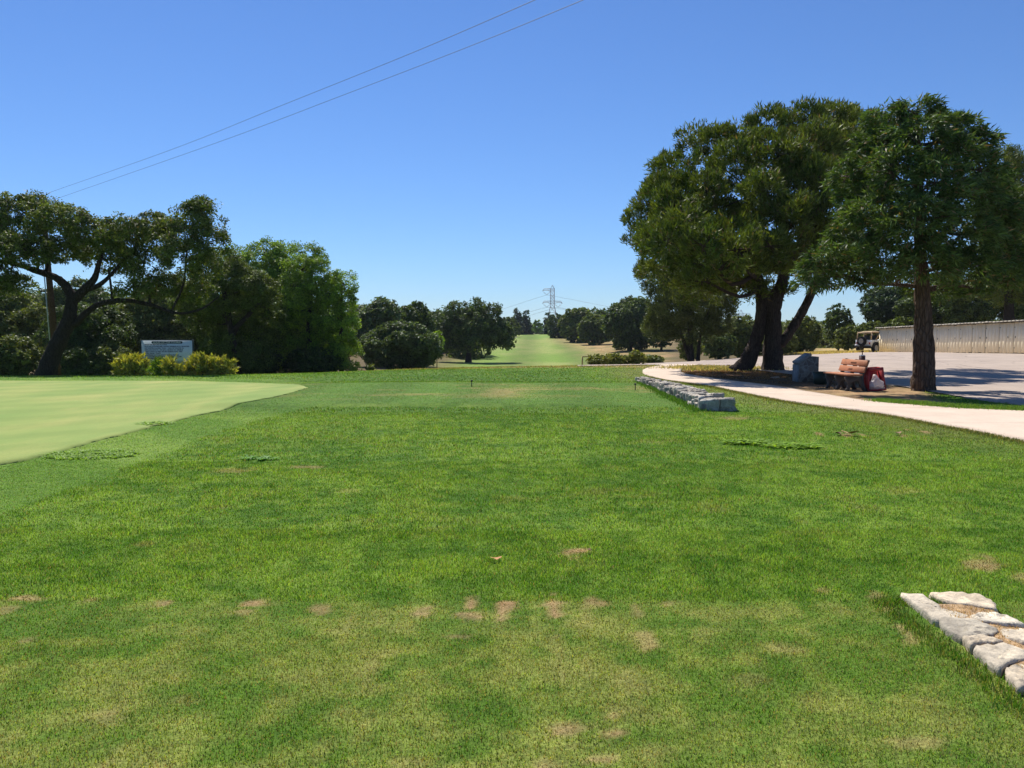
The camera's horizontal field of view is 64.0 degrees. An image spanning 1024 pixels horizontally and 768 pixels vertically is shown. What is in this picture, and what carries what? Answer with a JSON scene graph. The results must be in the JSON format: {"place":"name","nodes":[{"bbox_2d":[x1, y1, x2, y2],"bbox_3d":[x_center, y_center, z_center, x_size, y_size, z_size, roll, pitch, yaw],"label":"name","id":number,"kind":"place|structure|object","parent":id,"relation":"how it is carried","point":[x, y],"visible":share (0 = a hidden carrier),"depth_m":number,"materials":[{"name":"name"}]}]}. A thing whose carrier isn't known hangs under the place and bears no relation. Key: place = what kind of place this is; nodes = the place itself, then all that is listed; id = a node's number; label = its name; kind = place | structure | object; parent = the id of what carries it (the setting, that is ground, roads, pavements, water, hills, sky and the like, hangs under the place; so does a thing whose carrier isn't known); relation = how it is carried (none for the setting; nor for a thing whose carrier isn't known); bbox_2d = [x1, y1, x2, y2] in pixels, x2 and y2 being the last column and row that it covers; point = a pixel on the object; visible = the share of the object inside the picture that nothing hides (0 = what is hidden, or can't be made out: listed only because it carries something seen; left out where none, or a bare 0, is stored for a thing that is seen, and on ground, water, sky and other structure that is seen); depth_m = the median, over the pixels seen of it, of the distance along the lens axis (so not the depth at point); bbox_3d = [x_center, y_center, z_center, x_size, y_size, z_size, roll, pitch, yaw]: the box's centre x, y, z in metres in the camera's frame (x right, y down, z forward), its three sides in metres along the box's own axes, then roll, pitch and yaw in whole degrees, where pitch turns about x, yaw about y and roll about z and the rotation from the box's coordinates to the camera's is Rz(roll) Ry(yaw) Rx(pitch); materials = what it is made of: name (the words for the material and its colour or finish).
{"place":"outdoors","nodes":[
{"label":"outdoors","id":0,"kind":"place"},
{"bbox_2d":[0,333,1023,767],"bbox_3d":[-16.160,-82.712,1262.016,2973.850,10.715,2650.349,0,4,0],"label":"ground","id":1,"kind":"structure","parent":0,"point":[532,351],"depth_m":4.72,"materials":[{"name":"green plant"}]},
{"bbox_2d":[0,333,44,375],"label":"shrub","id":2,"kind":"object","parent":1,"relation":"on","point":[19,356],"visible":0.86,"depth_m":45.15,"materials":[{"name":"green plant"}]},
{"bbox_2d":[0,291,48,371],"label":"bushy tree","id":3,"kind":"object","parent":1,"relation":"on","point":[15,319],"visible":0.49,"depth_m":54.99,"materials":[{"name":"green plant"}]},
{"bbox_2d":[39,192,60,375],"bbox_3d":[-23.265,-4.842,41.650,1.325,9.769,0.536,2,4,27],"label":"utility pole","id":4,"kind":"object","parent":1,"relation":"on","point":[50,308],"visible":0.36,"depth_m":41.72,"materials":[{"name":"brown wood"}]},
{"bbox_2d":[52,0,534,191],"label":"power line","id":5,"kind":"object","parent":4,"relation":"attached to","point":[338,82],"visible":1,"depth_m":23.36,"materials":[{"name":"metal"}]},
{"bbox_2d":[57,0,582,198],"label":"power line","id":6,"kind":"object","parent":4,"relation":"attached to","point":[363,87],"visible":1,"depth_m":23.10,"materials":[{"name":"metal"}]},
{"bbox_2d":[36,275,119,340],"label":"bushy tree","id":7,"kind":"object","parent":1,"relation":"on","point":[96,295],"visible":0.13,"depth_m":82.26,"materials":[{"name":"green plant"}]},
{"bbox_2d":[60,346,101,375],"bbox_3d":[-24.749,-1.092,46.895,2.885,2.192,2.073,0,4,0],"label":"shrub","id":8,"kind":"object","parent":1,"relation":"on","point":[74,361],"visible":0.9,"depth_m":46.37,"materials":[{"name":"green plant"}]},
{"bbox_2d":[32,301,137,360],"bbox_3d":[-25.853,-2.499,49.575,6.209,5.046,4.456,0,4,0],"label":"bushy tree","id":9,"kind":"object","parent":1,"relation":"on","point":[95,321],"visible":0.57,"depth_m":48.81,"materials":[{"name":"green plant"}]},
{"bbox_2d":[40,448,140,459],"bbox_3d":[-5.422,0.904,10.529,1.204,0.048,0.968,-2,4,-25],"label":"weed patch","id":10,"kind":"object","parent":1,"relation":"on","point":[99,452],"visible":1,"depth_m":10.52,"materials":[{"name":"green plant"}]},
{"bbox_2d":[28,286,177,356],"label":"wood","id":11,"kind":"object","parent":1,"relation":"on","point":[40,294],"depth_m":113.06,"materials":[{"name":"green plant"}]},
{"bbox_2d":[86,341,131,375],"bbox_3d":[-23.263,-1.267,47.498,3.112,2.510,2.235,0,4,0],"label":"shrub","id":12,"kind":"object","parent":1,"relation":"on","point":[105,352],"visible":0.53,"depth_m":46.93,"materials":[{"name":"green plant"}]},
{"bbox_2d":[0,188,232,375],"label":"oak tree","id":13,"kind":"object","parent":1,"relation":"on","point":[113,235],"visible":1,"depth_m":34.18,"materials":[{"name":"green plant"}]},
{"bbox_2d":[107,353,130,375],"bbox_3d":[-18.235,-0.726,38.526,1.232,1.501,1.612,-3,5,-42],"label":"shrub","id":14,"kind":"object","parent":1,"relation":"on","point":[117,367],"visible":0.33,"depth_m":38.22,"materials":[{"name":"green plant"}]},
{"bbox_2d":[120,351,150,375],"bbox_3d":[-17.354,-0.762,37.973,1.502,1.584,1.359,0,4,0],"label":"shrub","id":15,"kind":"object","parent":1,"relation":"on","point":[136,364],"visible":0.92,"depth_m":37.69,"materials":[{"name":"green plant"}]},
{"bbox_2d":[0,381,307,464],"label":"putting green","id":16,"kind":"object","parent":1,"relation":"on","point":[37,418],"visible":0.96,"depth_m":17.17,"materials":[{"name":"green plant"}]},
{"bbox_2d":[145,354,165,374],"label":"shrub","id":17,"kind":"object","parent":1,"relation":"on","point":[155,368],"visible":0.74,"depth_m":37.36,"materials":[{"name":"green plant"}]},
{"bbox_2d":[115,286,200,353],"bbox_3d":[-24.882,-3.720,57.792,6.709,6.839,5.031,0,4,0],"label":"bushy tree","id":18,"kind":"object","parent":1,"relation":"on","point":[164,325],"visible":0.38,"depth_m":56.50,"materials":[{"name":"green plant"}]},
{"bbox_2d":[140,339,193,365],"bbox_3d":[-16.622,-0.928,39.576,2.490,2.449,0.152,0,4,-5],"label":"sign","id":19,"kind":"object","parent":1,"relation":"on","point":[182,348],"visible":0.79,"depth_m":39.46,"materials":[{"name":"white metal"}]},
{"bbox_2d":[158,353,178,374],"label":"shrub","id":20,"kind":"object","parent":1,"relation":"on","point":[168,362],"visible":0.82,"depth_m":37.02,"materials":[{"name":"green plant"}]},
{"bbox_2d":[171,360,194,375],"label":"shrub","id":21,"kind":"object","parent":1,"relation":"on","point":[183,370],"visible":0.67,"depth_m":37.01,"materials":[{"name":"green plant"}]},
{"bbox_2d":[181,322,214,355],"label":"bushy tree","id":22,"kind":"object","parent":1,"relation":"on","point":[196,345],"visible":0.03,"depth_m":58.26,"materials":[{"name":"green plant"}]},
{"bbox_2d":[183,351,220,374],"bbox_3d":[-14.207,-0.729,37.563,1.954,1.674,1.789,0,4,0],"label":"shrub","id":23,"kind":"object","parent":1,"relation":"on","point":[199,362],"visible":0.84,"depth_m":37.22,"materials":[{"name":"green plant"}]},
{"bbox_2d":[209,355,240,374],"bbox_3d":[-13.457,-0.665,37.767,1.848,1.490,1.368,0,4,0],"label":"shrub","id":24,"kind":"object","parent":1,"relation":"on","point":[226,367],"visible":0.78,"depth_m":37.59,"materials":[{"name":"green plant"}]},
{"bbox_2d":[167,246,288,374],"bbox_3d":[-15.693,-3.797,45.805,6.448,7.616,5.172,0,4,0],"label":"oak tree","id":25,"kind":"object","parent":1,"relation":"on","point":[232,304],"visible":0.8,"depth_m":44.82,"materials":[{"name":"green plant"}]},
{"bbox_2d":[226,350,283,374],"bbox_3d":[-15.899,-1.258,48.726,3.893,2.409,3.353,2,4,33],"label":"shrub","id":26,"kind":"object","parent":1,"relation":"on","point":[274,365],"visible":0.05,"depth_m":48.66,"materials":[{"name":"green plant"}]},
{"bbox_2d":[237,454,278,460],"bbox_3d":[-3.184,0.930,10.285,0.579,0.052,0.450,0,4,0],"label":"weed patch","id":27,"kind":"object","parent":1,"relation":"on","point":[263,457],"visible":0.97,"depth_m":10.27,"materials":[{"name":"green plant"}]},
{"bbox_2d":[209,235,317,373],"bbox_3d":[-15.308,-4.586,50.688,7.495,9.006,4.874,0,4,0],"label":"broadleaf tree","id":28,"kind":"object","parent":1,"relation":"on","point":[270,259],"visible":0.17,"depth_m":49.48,"materials":[{"name":"green plant"}]},
{"bbox_2d":[272,240,338,373],"bbox_3d":[-12.118,-4.356,49.078,4.763,8.391,5.458,-1,4,-20],"label":"broadleaf tree","id":29,"kind":"object","parent":1,"relation":"on","point":[303,288],"visible":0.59,"depth_m":47.72,"materials":[{"name":"green plant"}]},
{"bbox_2d":[281,346,348,372],"bbox_3d":[-11.630,-1.240,47.776,4.152,2.011,3.053,0,4,0],"label":"shrub","id":30,"kind":"object","parent":1,"relation":"on","point":[306,361],"visible":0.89,"depth_m":47.15,"materials":[{"name":"green plant"}]},
{"bbox_2d":[305,269,364,371],"bbox_3d":[-10.344,-3.472,48.033,3.197,6.471,4.183,-4,5,-45],"label":"broadleaf tree","id":31,"kind":"object","parent":1,"relation":"on","point":[336,323],"visible":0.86,"depth_m":47.33,"materials":[{"name":"green plant"}]},
{"bbox_2d":[352,295,405,366],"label":"broadleaf tree","id":32,"kind":"object","parent":1,"relation":"on","point":[372,315],"visible":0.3,"depth_m":84.20,"materials":[{"name":"green plant"}]},
{"bbox_2d":[282,300,491,358],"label":"wood","id":33,"kind":"object","parent":1,"relation":"on","point":[477,353],"visible":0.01,"depth_m":122.51,"materials":[{"name":"green plant"}]},
{"bbox_2d":[356,319,444,369],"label":"oak tree","id":34,"kind":"object","parent":1,"relation":"on","point":[395,344],"visible":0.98,"depth_m":62.36,"materials":[{"name":"green plant"}]},
{"bbox_2d":[400,300,437,332],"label":"broadleaf tree","id":35,"kind":"object","parent":1,"relation":"on","point":[413,313],"visible":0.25,"depth_m":90.90,"materials":[{"name":"green plant"}]},
{"bbox_2d":[433,296,516,361],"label":"oak tree","id":36,"kind":"object","parent":1,"relation":"on","point":[486,328],"visible":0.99,"depth_m":106.52,"materials":[{"name":"green plant"}]},
{"bbox_2d":[502,317,519,334],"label":"broadleaf tree","id":37,"kind":"object","parent":1,"relation":"on","point":[513,322],"visible":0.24,"depth_m":232.99,"materials":[{"name":"green plant"}]},
{"bbox_2d":[530,320,542,333],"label":"broadleaf tree","id":38,"kind":"object","parent":1,"relation":"on","point":[538,328],"visible":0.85,"depth_m":297.92,"materials":[{"name":"green plant"}]},
{"bbox_2d":[542,285,561,317],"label":"pylon","id":39,"kind":"object","parent":1,"relation":"on","point":[550,292],"visible":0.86,"depth_m":695.21,"materials":[{"name":"metal"}]},
{"bbox_2d":[544,313,566,337],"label":"oak tree","id":40,"kind":"object","parent":1,"relation":"on","point":[552,328],"visible":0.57,"depth_m":222.74,"materials":[{"name":"green plant"}]},
{"bbox_2d":[557,307,596,342],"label":"oak tree","id":41,"kind":"object","parent":1,"relation":"on","point":[568,329],"visible":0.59,"depth_m":183.01,"materials":[{"name":"green plant"}]},
{"bbox_2d":[576,313,610,344],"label":"oak tree","id":42,"kind":"object","parent":1,"relation":"on","point":[589,332],"visible":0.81,"depth_m":165.77,"materials":[{"name":"green plant"}]},
{"bbox_2d":[600,352,630,363],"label":"shrub","id":43,"kind":"object","parent":1,"relation":"on","point":[608,358],"visible":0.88,"depth_m":43.09,"materials":[{"name":"green plant"}]},
{"bbox_2d":[600,295,656,350],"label":"oak tree","id":44,"kind":"object","parent":1,"relation":"on","point":[625,319],"visible":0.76,"depth_m":129.15,"materials":[{"name":"green plant"}]},
{"bbox_2d":[640,318,674,350],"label":"oak tree","id":45,"kind":"object","parent":1,"relation":"on","point":[660,344],"visible":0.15,"depth_m":124.36,"materials":[{"name":"green plant"}]},
{"bbox_2d":[631,380,712,411],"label":"wall grass","id":46,"kind":"structure","parent":1,"relation":"on","point":[682,402],"depth_m":19.10,"materials":[{"name":"green plant"}]},
{"bbox_2d":[635,376,736,410],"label":"stone wall","id":47,"kind":"structure","parent":1,"relation":"on","point":[701,399],"depth_m":17.65,"materials":[{"name":"grey stone"}]},
{"bbox_2d":[632,261,741,361],"bbox_3d":[12.449,-5.321,57.348,6.991,7.697,5.798,-2,4,-29],"label":"pine tree","id":48,"kind":"object","parent":1,"relation":"on","point":[688,321],"visible":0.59,"depth_m":57.03,"materials":[{"name":"green plant"}]},
{"bbox_2d":[676,336,704,360],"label":"bushy tree","id":49,"kind":"object","parent":1,"relation":"on","point":[682,354],"visible":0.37,"depth_m":65.66,"materials":[{"name":"green plant"}]},
{"bbox_2d":[613,364,791,372],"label":"dry grass","id":50,"kind":"structure","parent":1,"relation":"on","point":[692,367],"depth_m":34.30,"materials":[{"name":"beige plant"}]},
{"bbox_2d":[701,333,737,359],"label":"bushy tree","id":51,"kind":"object","parent":1,"relation":"on","point":[728,345],"visible":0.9,"depth_m":69.37,"materials":[{"name":"green plant"}]},
{"bbox_2d":[726,314,754,357],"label":"bushy tree","id":52,"kind":"object","parent":1,"relation":"on","point":[742,331],"visible":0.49,"depth_m":76.85,"materials":[{"name":"green plant"}]},
{"bbox_2d":[718,437,775,444],"bbox_3d":[3.393,0.827,11.703,0.903,0.071,0.609,0,4,0],"label":"weed patch","id":53,"kind":"object","parent":1,"relation":"on","point":[744,441],"visible":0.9,"depth_m":11.69,"materials":[{"name":"green plant"}]},
{"bbox_2d":[682,370,857,388],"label":"needle litter","id":54,"kind":"object","parent":1,"relation":"on","point":[764,375],"visible":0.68,"depth_m":29.55,"materials":[{"name":"brown plant"}]},
{"bbox_2d":[762,330,798,354],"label":"bushy tree","id":55,"kind":"object","parent":1,"relation":"on","point":[790,346],"visible":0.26,"depth_m":69.21,"materials":[{"name":"green plant"}]},
{"bbox_2d":[758,441,822,448],"bbox_3d":[3.869,0.849,11.391,0.927,0.068,0.676,2,4,25],"label":"weed patch","id":56,"kind":"object","parent":1,"relation":"on","point":[799,444],"visible":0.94,"depth_m":11.35,"materials":[{"name":"green plant"}]},
{"bbox_2d":[782,315,822,351],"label":"bushy tree","id":57,"kind":"object","parent":1,"relation":"on","point":[802,335],"visible":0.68,"depth_m":78.92,"materials":[{"name":"green plant"}]},
{"bbox_2d":[792,353,818,381],"bbox_3d":[9.271,-0.456,25.920,0.652,1.047,0.620,0,4,3],"label":"stone monument","id":58,"kind":"object","parent":1,"relation":"on","point":[805,365],"visible":0.92,"depth_m":25.62,"materials":[{"name":"stone"}]},
{"bbox_2d":[813,371,826,384],"bbox_3d":[9.266,-0.181,24.640,0.445,0.382,0.438,0,4,0],"label":"litter bin","id":59,"kind":"object","parent":1,"relation":"on","point":[819,377],"visible":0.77,"depth_m":24.48,"materials":[{"name":"green paint"}]},
{"bbox_2d":[784,349,877,355],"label":"dry grass","id":60,"kind":"structure","parent":1,"relation":"on","point":[829,352],"depth_m":68.99,"materials":[{"name":"plant"}]},
{"bbox_2d":[646,376,1023,443],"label":"path edge grass","id":61,"kind":"structure","parent":1,"relation":"on","point":[982,433],"depth_m":15.61,"materials":[{"name":"green plant"}]},
{"bbox_2d":[823,303,854,350],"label":"bushy tree","id":62,"kind":"object","parent":1,"relation":"on","point":[834,318],"visible":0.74,"depth_m":91.21,"materials":[{"name":"green plant"}]},
{"bbox_2d":[823,358,869,390],"bbox_3d":[9.168,-0.265,22.445,0.662,0.840,1.420,0,4,-4],"label":"park bench","id":63,"kind":"object","parent":1,"relation":"on","point":[842,376],"visible":1,"depth_m":22.36,"materials":[{"name":"wood"}]},
{"bbox_2d":[834,325,863,349],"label":"bushy tree","id":64,"kind":"object","parent":1,"relation":"on","point":[847,335],"visible":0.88,"depth_m":79.41,"materials":[{"name":"green plant"}]},
{"bbox_2d":[722,318,998,349],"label":"wood","id":65,"kind":"object","parent":1,"relation":"on","point":[824,343],"visible":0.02,"depth_m":124.37,"materials":[{"name":"green plant"}]},
{"bbox_2d":[854,331,878,351],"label":"off road car","id":66,"kind":"object","parent":1,"relation":"on","point":[865,341],"visible":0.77,"depth_m":70.46,"materials":[{"name":"paint"}]},
{"bbox_2d":[858,320,885,338],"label":"bushy tree","id":67,"kind":"object","parent":1,"relation":"on","point":[869,326],"visible":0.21,"depth_m":85.60,"materials":[{"name":"green plant"}]},
{"bbox_2d":[864,367,886,390],"bbox_3d":[9.732,-0.138,21.988,0.500,0.640,0.340,0,4,-6],"label":"trash stand","id":68,"kind":"object","parent":1,"relation":"on","point":[871,371],"visible":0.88,"depth_m":21.89,"materials":[{"name":"red fabric"}]},
{"bbox_2d":[869,374,884,388],"bbox_3d":[9.720,-0.060,21.880,0.458,0.400,0.300,0,4,0],"label":"plastic bag","id":69,"kind":"object","parent":68,"relation":"in","point":[876,382],"visible":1,"depth_m":21.79,"materials":[{"name":"white plastic"}]},
{"bbox_2d":[856,286,908,323],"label":"oak tree","id":70,"kind":"object","parent":1,"relation":"on","point":[878,305],"visible":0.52,"depth_m":90.34,"materials":[{"name":"green plant"}]},
{"bbox_2d":[885,316,913,326],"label":"bushy tree","id":71,"kind":"object","parent":1,"relation":"on","point":[901,321],"visible":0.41,"depth_m":79.18,"materials":[{"name":"green plant"}]},
{"bbox_2d":[892,293,946,323],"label":"oak tree","id":72,"kind":"object","parent":1,"relation":"on","point":[905,307],"visible":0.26,"depth_m":86.46,"materials":[{"name":"green plant"}]},
{"bbox_2d":[862,397,1023,410],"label":"edge grass","id":73,"kind":"structure","parent":1,"relation":"on","point":[960,405],"depth_m":16.93,"materials":[{"name":"green plant"}]},
{"bbox_2d":[867,591,1023,729],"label":"wall grass","id":74,"kind":"structure","parent":1,"relation":"on","point":[896,600],"depth_m":4.10,"materials":[{"name":"green plant"}]},
{"bbox_2d":[875,320,1023,352],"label":"storage shed","id":75,"kind":"structure","parent":1,"relation":"on","point":[992,337],"depth_m":56.40,"materials":[{"name":"grey metal"}]},
{"bbox_2d":[879,329,887,351],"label":"door","id":76,"kind":"structure","parent":75,"relation":"in","point":[883,333],"depth_m":68.11,"materials":[{"name":"grey metal"}]},
{"bbox_2d":[887,328,896,351],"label":"door","id":77,"kind":"structure","parent":75,"relation":"in","point":[892,333],"depth_m":66.63,"materials":[{"name":"grey metal"}]},
{"bbox_2d":[896,328,905,351],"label":"door","id":78,"kind":"structure","parent":75,"relation":"in","point":[901,332],"depth_m":65.20,"materials":[{"name":"grey metal"}]},
{"bbox_2d":[906,327,913,351],"bbox_3d":[31.046,-3.453,63.793,0.064,1.963,1.410,0,4,-2],"label":"door","id":79,"kind":"structure","parent":75,"relation":"in","point":[909,331],"depth_m":63.97,"materials":[{"name":"grey metal"}]},
{"bbox_2d":[936,325,947,351],"bbox_3d":[31.195,-3.243,59.406,0.064,2.003,1.409,0,4,-2],"label":"door","id":80,"kind":"structure","parent":75,"relation":"in","point":[942,331],"depth_m":59.36,"materials":[{"name":"grey metal"}]},
{"bbox_2d":[948,325,959,352],"bbox_3d":[31.252,-3.192,57.945,0.033,1.959,1.415,0,4,-2],"label":"door","id":81,"kind":"structure","parent":75,"relation":"in","point":[953,331],"depth_m":57.96,"materials":[{"name":"grey metal"}]},
{"bbox_2d":[959,324,972,352],"bbox_3d":[31.302,-3.123,56.484,0.040,1.949,1.415,0,4,-2],"label":"door","id":82,"kind":"structure","parent":75,"relation":"in","point":[966,331],"depth_m":56.47,"materials":[{"name":"grey metal"}]},
{"bbox_2d":[972,323,985,352],"bbox_3d":[31.358,-3.072,55.022,0.040,1.993,1.415,0,4,-2],"label":"door","id":83,"kind":"structure","parent":75,"relation":"in","point":[979,330],"depth_m":54.99,"materials":[{"name":"grey metal"}]},
{"bbox_2d":[985,323,999,352],"bbox_3d":[31.395,-2.990,53.559,0.066,1.963,1.409,0,4,-2],"label":"door","id":84,"kind":"structure","parent":75,"relation":"in","point":[992,329],"depth_m":53.51,"materials":[{"name":"grey metal"}]},
{"bbox_2d":[999,323,1014,352],"bbox_3d":[31.446,-2.931,52.105,0.065,1.936,1.409,0,4,-2],"label":"door","id":85,"kind":"structure","parent":75,"relation":"in","point":[1006,335],"depth_m":52.10,"materials":[{"name":"grey metal"}]},
{"bbox_2d":[1013,322,1023,352],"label":"door","id":86,"kind":"structure","parent":75,"relation":"in","point":[1019,326],"depth_m":50.83,"materials":[{"name":"grey metal"}]},
{"bbox_2d":[900,591,1023,694],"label":"stone wall","id":87,"kind":"structure","parent":1,"relation":"on","point":[977,625],"depth_m":4.32,"materials":[{"name":"white stone"}]},
{"bbox_2d":[934,283,1001,323],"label":"oak tree","id":88,"kind":"object","parent":1,"relation":"on","point":[969,309],"visible":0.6,"depth_m":82.09,"materials":[{"name":"green plant"}]},
{"bbox_2d":[968,143,1023,320],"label":"pine tree","id":89,"kind":"object","parent":1,"relation":"on","point":[1014,158],"visible":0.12,"depth_m":61.05,"materials":[{"name":"green plant"}]},
{"bbox_2d":[992,295,1023,320],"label":"oak tree","id":90,"kind":"object","parent":1,"relation":"on","point":[1019,311],"visible":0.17,"depth_m":83.38,"materials":[{"name":"green plant"}]},
{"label":"sand","id":91,"kind":"structure","parent":1,"relation":"on","visible":0},
{"bbox_2d":[511,307,526,334],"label":"conifer tree","id":92,"kind":"object","parent":91,"relation":"on","point":[517,316],"visible":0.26,"depth_m":283.24,"materials":[{"name":"green plant"}]},
{"bbox_2d":[522,309,534,334],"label":"conifer tree","id":93,"kind":"object","parent":91,"relation":"on","point":[526,320],"visible":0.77,"depth_m":286.48,"materials":[{"name":"green plant"}]},
{"bbox_2d":[0,0,1023,330],"label":"sky","id":94,"kind":"structure","parent":0,"point":[504,168],"materials":[{"name":"blue"}]},
{"bbox_2d":[374,364,668,369],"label":"crest grass","id":95,"kind":"structure","parent":0,"point":[642,365],"depth_m":39.08,"materials":[{"name":"green plant"}]},
{"bbox_2d":[578,352,1023,404],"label":"parking lot","id":96,"kind":"structure","parent":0,"point":[994,377],"depth_m":33.34,"materials":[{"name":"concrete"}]},
{"bbox_2d":[585,353,602,364],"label":"shrub","id":97,"kind":"object","parent":96,"relation":"on","point":[594,359],"visible":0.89,"depth_m":43.37,"materials":[{"name":"green plant"}]},
{"bbox_2d":[626,349,647,363],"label":"shrub","id":98,"kind":"object","parent":96,"relation":"on","point":[636,356],"visible":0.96,"depth_m":43.36,"materials":[{"name":"green plant"}]},
{"bbox_2d":[644,354,664,362],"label":"shrub","id":99,"kind":"object","parent":96,"relation":"on","point":[655,359],"visible":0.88,"depth_m":45.71,"materials":[{"name":"green plant"}]},
{"bbox_2d":[619,94,910,370],"bbox_3d":[10.450,-6.180,32.901,18.099,12.078,9.117,-3,5,-41],"label":"pine tree","id":100,"kind":"object","parent":96,"relation":"on","point":[696,223],"visible":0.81,"depth_m":29.36,"materials":[{"name":"green plant"}]},
{"bbox_2d":[787,92,1023,391],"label":"cedar tree","id":101,"kind":"object","parent":96,"relation":"on","point":[984,190],"visible":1,"depth_m":20.88,"materials":[{"name":"green plant"}]},
{"bbox_2d":[643,364,1023,440],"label":"path","id":102,"kind":"structure","parent":0,"point":[1008,423],"depth_m":16.87,"materials":[{"name":"concrete"}]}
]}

